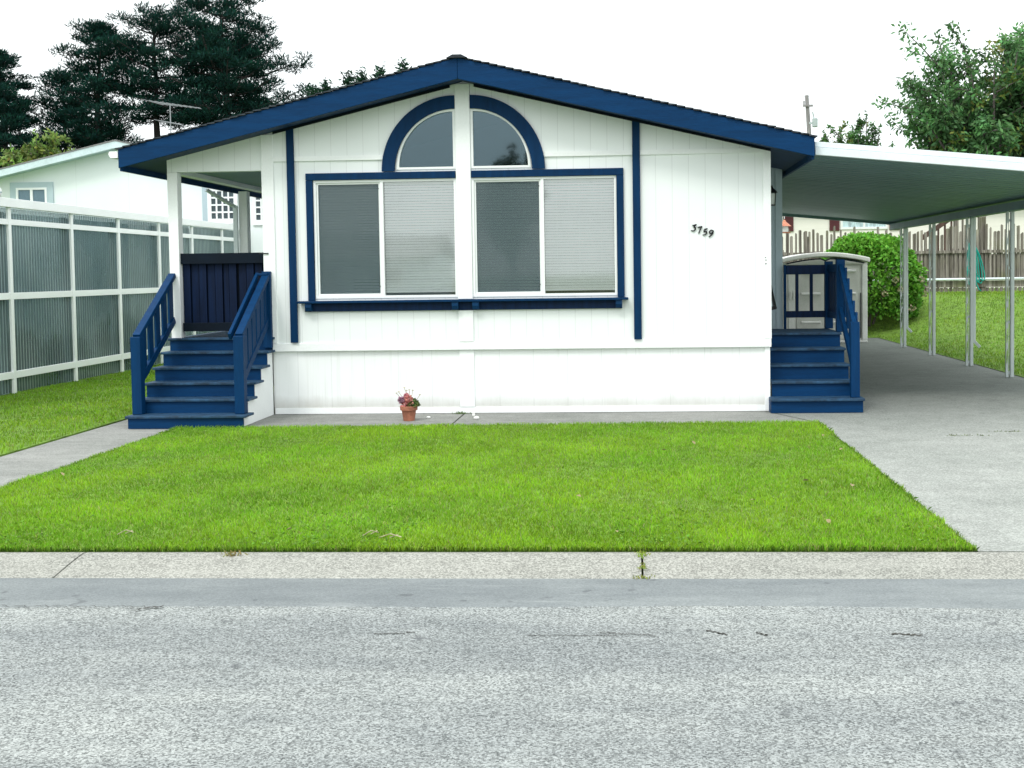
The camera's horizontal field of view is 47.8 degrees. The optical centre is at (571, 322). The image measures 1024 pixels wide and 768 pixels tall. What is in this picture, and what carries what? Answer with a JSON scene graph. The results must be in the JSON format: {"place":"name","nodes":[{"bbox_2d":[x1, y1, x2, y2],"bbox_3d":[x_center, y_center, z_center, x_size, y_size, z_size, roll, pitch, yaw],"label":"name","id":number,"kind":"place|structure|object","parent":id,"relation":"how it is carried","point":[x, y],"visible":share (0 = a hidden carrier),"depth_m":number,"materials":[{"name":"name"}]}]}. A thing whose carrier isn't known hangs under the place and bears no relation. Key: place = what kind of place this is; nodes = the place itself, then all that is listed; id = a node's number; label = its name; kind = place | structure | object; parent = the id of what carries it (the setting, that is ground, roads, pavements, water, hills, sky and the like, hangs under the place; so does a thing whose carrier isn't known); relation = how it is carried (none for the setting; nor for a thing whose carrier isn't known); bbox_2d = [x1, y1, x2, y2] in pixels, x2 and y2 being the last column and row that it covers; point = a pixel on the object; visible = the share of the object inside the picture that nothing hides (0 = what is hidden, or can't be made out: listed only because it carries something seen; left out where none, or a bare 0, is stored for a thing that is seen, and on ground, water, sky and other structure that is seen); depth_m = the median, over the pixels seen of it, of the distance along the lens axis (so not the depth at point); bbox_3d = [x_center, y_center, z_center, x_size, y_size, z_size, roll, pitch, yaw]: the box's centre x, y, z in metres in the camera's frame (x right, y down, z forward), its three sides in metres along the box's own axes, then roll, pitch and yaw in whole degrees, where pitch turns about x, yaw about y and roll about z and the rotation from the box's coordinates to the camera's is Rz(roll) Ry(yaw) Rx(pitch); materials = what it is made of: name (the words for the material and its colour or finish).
{"place":"outdoors","nodes":[
{"label":"outdoors","id":0,"kind":"place"},
{"bbox_2d":[0,363,162,456],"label":"side lawn","id":1,"kind":"structure","parent":0,"point":[48,440],"depth_m":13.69,"materials":[{"name":"green plant"}]},
{"bbox_2d":[0,197,239,394],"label":"corrugated screen","id":2,"kind":"object","parent":1,"relation":"on","point":[80,287],"visible":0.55,"depth_m":18.38,"materials":[{"name":"white paint"}]},
{"bbox_2d":[0,140,262,252],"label":"neighbour house","id":3,"kind":"structure","parent":1,"relation":"on","point":[92,176],"depth_m":26.06,"materials":[{"name":"white paint"}]},
{"bbox_2d":[10,182,53,202],"bbox_3d":[-12.252,-2.624,26.172,1.000,1.120,0.043,-1,3,3],"label":"window","id":4,"kind":"structure","parent":3,"relation":"in","point":[31,191],"depth_m":26.14,"materials":[{"name":"white plastic"}]},
{"bbox_2d":[143,99,200,132],"bbox_3d":[-10.428,-4.973,30.403,1.311,1.728,1.002,-1,3,3],"label":"television antenna","id":5,"kind":"object","parent":3,"relation":"on","point":[169,104],"visible":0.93,"depth_m":30.37,"materials":[{"name":"grey metal"}]},
{"bbox_2d":[202,187,237,223],"bbox_3d":[-7.914,-2.628,25.943,0.808,0.853,0.037,-1,3,3],"label":"window","id":6,"kind":"structure","parent":3,"relation":"in","point":[213,209],"depth_m":25.94,"materials":[{"name":"white plastic"}]},
{"bbox_2d":[252,197,262,224],"bbox_3d":[-6.971,-2.582,25.895,0.414,0.782,0.037,-1,3,3],"label":"window","id":7,"kind":"structure","parent":3,"relation":"in","point":[256,202],"depth_m":25.89,"materials":[{"name":"white plastic"}]},
{"bbox_2d":[0,419,168,485],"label":"path","id":8,"kind":"structure","parent":0,"point":[59,453],"depth_m":11.07,"materials":[{"name":"concrete"}]},
{"bbox_2d":[246,413,462,426],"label":"front walk","id":9,"kind":"structure","parent":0,"point":[344,419],"depth_m":13.11,"materials":[{"name":"concrete"}]},
{"bbox_2d":[125,271,274,428],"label":"porch steps","id":10,"kind":"structure","parent":9,"relation":"on","point":[220,382],"depth_m":12.99,"materials":[{"name":"blue paint"}]},
{"bbox_2d":[396,387,420,420],"bbox_3d":[-1.823,0.913,12.942,0.245,0.376,0.218,-3,3,-37],"label":"flower pot","id":11,"kind":"object","parent":9,"relation":"on","point":[409,405],"visible":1,"depth_m":12.90,"materials":[{"name":"ceramic"}]},
{"bbox_2d":[0,419,978,559],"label":"front lawn","id":12,"kind":"structure","parent":0,"point":[525,496],"depth_m":8.78,"materials":[{"name":"green plant"}]},
{"bbox_2d":[0,486,956,547],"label":"clover","id":13,"kind":"object","parent":12,"relation":"on","point":[309,541],"visible":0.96,"depth_m":7.20,"materials":[{"name":"green plant"}]},
{"bbox_2d":[0,606,1023,767],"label":"road","id":14,"kind":"structure","parent":0,"point":[347,687],"depth_m":4.72,"materials":[{"name":"grey asphalt"}]},
{"bbox_2d":[6,605,156,607],"bbox_3d":[-2.537,1.464,5.948,0.859,0.001,0.041,-1,3,4],"label":"road crack","id":15,"kind":"object","parent":14,"relation":"on","point":[66,606],"visible":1,"depth_m":5.96,"materials":[{"name":"grey asphalt"}]},
{"bbox_2d":[0,578,1023,608],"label":"gutter strip","id":16,"kind":"object","parent":14,"relation":"on","point":[426,592],"visible":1,"depth_m":6.11,"materials":[{"name":"concrete"}]},
{"bbox_2d":[633,574,654,578],"bbox_3d":[0.397,1.401,6.346,0.130,0.029,0.075,-1,3,3],"label":"weed","id":17,"kind":"object","parent":16,"relation":"on","point":[642,577],"visible":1,"depth_m":6.35,"materials":[{"name":"green plant"}]},
{"bbox_2d":[600,632,655,635],"bbox_3d":[0.263,1.455,5.384,0.269,0.001,0.037,0,3,13],"label":"road crack","id":18,"kind":"object","parent":14,"relation":"on","point":[629,633],"visible":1,"depth_m":5.39,"materials":[{"name":"grey asphalt"}]},
{"bbox_2d":[892,633,921,635],"bbox_3d":[1.552,1.442,5.330,0.142,0.001,0.035,0,3,12],"label":"road crack","id":19,"kind":"object","parent":14,"relation":"on","point":[906,634],"visible":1,"depth_m":5.33,"materials":[{"name":"grey asphalt"}]},
{"bbox_2d":[0,0,1023,148],"label":"sky","id":20,"kind":"structure","parent":0,"point":[705,55],"materials":[{"name":"white"}]},
{"bbox_2d":[454,411,804,424],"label":"front walk","id":21,"kind":"structure","parent":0,"point":[597,417],"depth_m":12.99,"materials":[{"name":"concrete"}]},
{"bbox_2d":[273,337,1023,578],"bbox_3d":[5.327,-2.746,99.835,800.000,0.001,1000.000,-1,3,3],"label":"ground","id":22,"kind":"structure","parent":0,"point":[803,419],"depth_m":13.80,"materials":[{"name":"grey concrete"}]},
{"bbox_2d":[0,48,60,166],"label":"pine tree","id":23,"kind":"object","parent":22,"relation":"on","point":[7,60],"visible":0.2,"depth_m":61.10,"materials":[{"name":"green plant"}]},
{"bbox_2d":[0,82,62,167],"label":"pine tree","id":24,"kind":"object","parent":22,"relation":"on","point":[15,117],"visible":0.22,"depth_m":58.95,"materials":[{"name":"green plant"}]},
{"bbox_2d":[0,128,74,166],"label":"pale shrub","id":25,"kind":"object","parent":22,"relation":"on","point":[25,154],"visible":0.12,"depth_m":36.55,"materials":[{"name":"green plant"}]},
{"bbox_2d":[14,65,112,151],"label":"pine tree","id":26,"kind":"object","parent":22,"relation":"on","point":[53,77],"visible":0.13,"depth_m":62.34,"materials":[{"name":"green plant"}]},
{"bbox_2d":[33,17,148,149],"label":"pine tree","id":27,"kind":"object","parent":22,"relation":"on","point":[85,103],"visible":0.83,"depth_m":60.23,"materials":[{"name":"green plant"}]},
{"bbox_2d":[79,0,211,136],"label":"pine tree","id":28,"kind":"object","parent":22,"relation":"on","point":[154,22],"visible":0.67,"depth_m":60.63,"materials":[{"name":"green plant"}]},
{"bbox_2d":[119,0,337,130],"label":"pine tree","id":29,"kind":"object","parent":22,"relation":"on","point":[212,43],"visible":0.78,"depth_m":59.14,"materials":[{"name":"green plant"}]},
{"bbox_2d":[174,33,296,125],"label":"pine tree","id":30,"kind":"object","parent":22,"relation":"on","point":[232,74],"visible":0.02,"depth_m":65.97,"materials":[{"name":"green plant"}]},
{"bbox_2d":[301,82,318,96],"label":"fir tree","id":31,"kind":"object","parent":22,"relation":"on","point":[310,91],"visible":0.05,"depth_m":50.17,"materials":[{"name":"green plant"}]},
{"bbox_2d":[313,77,332,92],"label":"fir tree","id":32,"kind":"object","parent":22,"relation":"on","point":[325,86],"visible":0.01,"depth_m":50.14,"materials":[{"name":"green plant"}]},
{"bbox_2d":[337,70,355,86],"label":"fir tree","id":33,"kind":"object","parent":22,"relation":"on","point":[349,79],"visible":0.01,"depth_m":50.06,"materials":[{"name":"green plant"}]},
{"bbox_2d":[354,66,369,82],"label":"fir tree","id":34,"kind":"object","parent":22,"relation":"on","point":[362,76],"visible":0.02,"depth_m":50.02,"materials":[{"name":"green plant"}]},
{"bbox_2d":[369,64,389,80],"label":"fir tree","id":35,"kind":"object","parent":22,"relation":"on","point":[379,71],"visible":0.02,"depth_m":50.01,"materials":[{"name":"green plant"}]},
{"bbox_2d":[394,57,411,70],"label":"fir tree","id":36,"kind":"object","parent":22,"relation":"on","point":[403,66],"visible":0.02,"depth_m":49.91,"materials":[{"name":"green plant"}]},
{"bbox_2d":[108,54,817,413],"bbox_3d":[-0.896,-1.282,20.201,8.045,4.099,14.455,-1,3,3],"label":"mobile home","id":37,"kind":"object","parent":22,"relation":"on","point":[456,232],"visible":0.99,"depth_m":13.46,"materials":[{"name":"white"}]},
{"bbox_2d":[313,178,457,298],"bbox_3d":[-2.176,-0.983,13.536,1.685,1.385,0.087,-1,3,3],"label":"window","id":38,"kind":"structure","parent":37,"relation":"in","point":[326,288],"depth_m":13.56,"materials":[{"name":"white plastic"}]},
{"bbox_2d":[396,109,455,169],"bbox_3d":[-1.700,-2.138,13.446,0.698,0.698,0.062,-1,3,3],"label":"arch window","id":39,"kind":"structure","parent":37,"relation":"in","point":[416,125],"depth_m":13.42,"materials":[{"name":"white plastic"}]},
{"bbox_2d":[470,108,530,167],"bbox_3d":[-0.823,-2.148,13.399,0.698,0.698,0.062,-1,3,3],"label":"arch window","id":40,"kind":"structure","parent":37,"relation":"in","point":[472,110],"depth_m":13.38,"materials":[{"name":"white plastic"}]},
{"bbox_2d":[471,175,616,296],"bbox_3d":[-0.314,-1.003,13.436,1.685,1.385,0.087,-1,3,3],"label":"window","id":41,"kind":"structure","parent":37,"relation":"in","point":[602,278],"depth_m":13.45,"materials":[{"name":"white plastic"}]},
{"bbox_2d":[0,552,1023,578],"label":"curb","id":42,"kind":"structure","parent":22,"relation":"on","point":[723,565],"depth_m":6.57,"materials":[{"name":"grey concrete"}]},
{"bbox_2d":[221,550,247,556],"bbox_3d":[-1.996,1.362,6.824,0.148,0.048,0.115,-2,3,-24],"label":"weed","id":43,"kind":"object","parent":42,"relation":"on","point":[231,552],"visible":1,"depth_m":6.80,"materials":[{"name":"green plant"}]},
{"bbox_2d":[634,550,650,558],"bbox_3d":[0.412,1.339,6.698,0.094,0.040,0.169,-1,3,-15],"label":"weed","id":44,"kind":"object","parent":42,"relation":"on","point":[641,553],"visible":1,"depth_m":6.67,"materials":[{"name":"green plant"}]},
{"bbox_2d":[637,562,647,569],"bbox_3d":[0.399,1.369,6.506,0.067,0.028,0.230,-1,3,3],"label":"weed","id":45,"kind":"object","parent":42,"relation":"on","point":[643,567],"visible":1,"depth_m":6.47,"materials":[{"name":"green plant"}]},
{"bbox_2d":[868,327,877,337],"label":"back lawn","id":46,"kind":"structure","parent":0,"point":[873,335],"depth_m":27.31,"materials":[{"name":"green plant"}]},
{"bbox_2d":[782,216,790,232],"bbox_3d":[5.087,-1.206,27.492,0.340,3.056,0.340,-1,3,3],"label":"bird feeder","id":47,"kind":"object","parent":46,"relation":"on","point":[785,224],"visible":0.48,"depth_m":27.36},
{"bbox_2d":[767,338,1023,550],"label":"driveway","id":48,"kind":"structure","parent":0,"point":[919,405],"depth_m":11.41,"materials":[{"name":"concrete"}]},
{"bbox_2d":[769,259,864,412],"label":"side steps","id":49,"kind":"structure","parent":48,"relation":"on","point":[809,370],"depth_m":13.64,"materials":[{"name":"blue paint"}]},
{"bbox_2d":[783,252,869,342],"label":"storage shed","id":50,"kind":"structure","parent":48,"relation":"on","point":[856,265],"depth_m":25.47,"materials":[{"name":"grey plastic"}]},
{"bbox_2d":[797,274,823,328],"bbox_3d":[5.289,-0.437,25.496,0.600,1.620,0.069,-1,3,3],"label":"door","id":51,"kind":"structure","parent":50,"relation":"in","point":[818,279],"depth_m":25.50,"materials":[{"name":"grey plastic"}]},
{"bbox_2d":[832,266,858,338],"bbox_3d":[5.980,-0.445,25.459,0.755,1.620,0.069,-1,3,3],"label":"door","id":52,"kind":"structure","parent":50,"relation":"in","point":[852,271],"depth_m":25.44,"materials":[{"name":"grey plastic"}]},
{"bbox_2d":[782,141,1023,376],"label":"carport","id":53,"kind":"object","parent":48,"relation":"on","point":[904,189],"visible":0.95,"depth_m":16.99,"materials":[{"name":"white metal"}]},
{"bbox_2d":[868,288,1023,376],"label":"back lawn","id":54,"kind":"structure","parent":0,"point":[919,326],"depth_m":26.11,"materials":[{"name":"green plant"}]},
{"bbox_2d":[803,95,817,133],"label":"utility pole","id":55,"kind":"object","parent":54,"relation":"on","point":[814,122],"visible":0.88,"depth_m":58.91,"materials":[{"name":"grey paint"}]},
{"bbox_2d":[702,96,804,110],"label":"power line","id":56,"kind":"object","parent":55,"relation":"attached to","point":[758,103],"visible":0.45,"depth_m":62.19,"materials":[{"name":"grey metal"}]},
{"bbox_2d":[810,107,902,115],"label":"power line","id":57,"kind":"object","parent":55,"relation":"attached to","point":[856,113],"visible":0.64,"depth_m":55.84,"materials":[{"name":"grey metal"}]},
{"bbox_2d":[809,96,936,102],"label":"power line","id":58,"kind":"object","parent":55,"relation":"attached to","point":[852,101],"visible":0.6,"depth_m":56.00,"materials":[{"name":"grey metal"}]},
{"bbox_2d":[818,120,853,143],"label":"young tree","id":59,"kind":"object","parent":54,"relation":"on","point":[840,137],"visible":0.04,"depth_m":49.02,"materials":[{"name":"green plant"}]},
{"bbox_2d":[845,110,894,147],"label":"young tree","id":60,"kind":"object","parent":54,"relation":"on","point":[859,140],"visible":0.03,"depth_m":51.15,"materials":[{"name":"green plant"}]},
{"bbox_2d":[820,231,928,326],"bbox_3d":[7.243,-1.067,28.060,2.889,2.368,2.065,-1,3,3],"label":"hydrangea bush","id":61,"kind":"object","parent":54,"relation":"on","point":[881,249],"visible":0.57,"depth_m":27.46,"materials":[{"name":"green plant"}]},
{"bbox_2d":[782,217,1023,292],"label":"picket fence","id":62,"kind":"object","parent":54,"relation":"on","point":[950,266],"visible":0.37,"depth_m":30.44,"materials":[{"name":"brown wood"}]},
{"bbox_2d":[967,243,984,290],"bbox_3d":[10.639,-1.473,30.269,0.472,1.305,0.117,-1,3,3],"label":"garden hose","id":63,"kind":"object","parent":62,"relation":"hanging from","point":[978,274],"visible":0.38,"depth_m":30.28,"materials":[{"name":"teal rubber"}]},
{"bbox_2d":[782,210,1023,288],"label":"cream house","id":64,"kind":"structure","parent":54,"relation":"on","point":[823,226],"depth_m":36.45,"materials":[{"name":"beige paint"}]},
{"bbox_2d":[841,221,887,228],"bbox_3d":[9.252,-3.321,36.427,1.459,0.730,0.038,-1,3,3],"label":"window","id":65,"kind":"structure","parent":64,"relation":"in","point":[844,224],"depth_m":36.44,"materials":[{"name":"white plastic"}]},
{"bbox_2d":[871,20,1023,157],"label":"maple tree","id":66,"kind":"object","parent":54,"relation":"on","point":[955,121],"visible":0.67,"depth_m":43.50,"materials":[{"name":"green plant"}]},
{"bbox_2d":[923,216,1016,290],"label":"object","id":67,"kind":"structure","parent":54,"relation":"on","point":[940,225],"depth_m":32.86,"materials":[{"name":"wood"}]}
]}

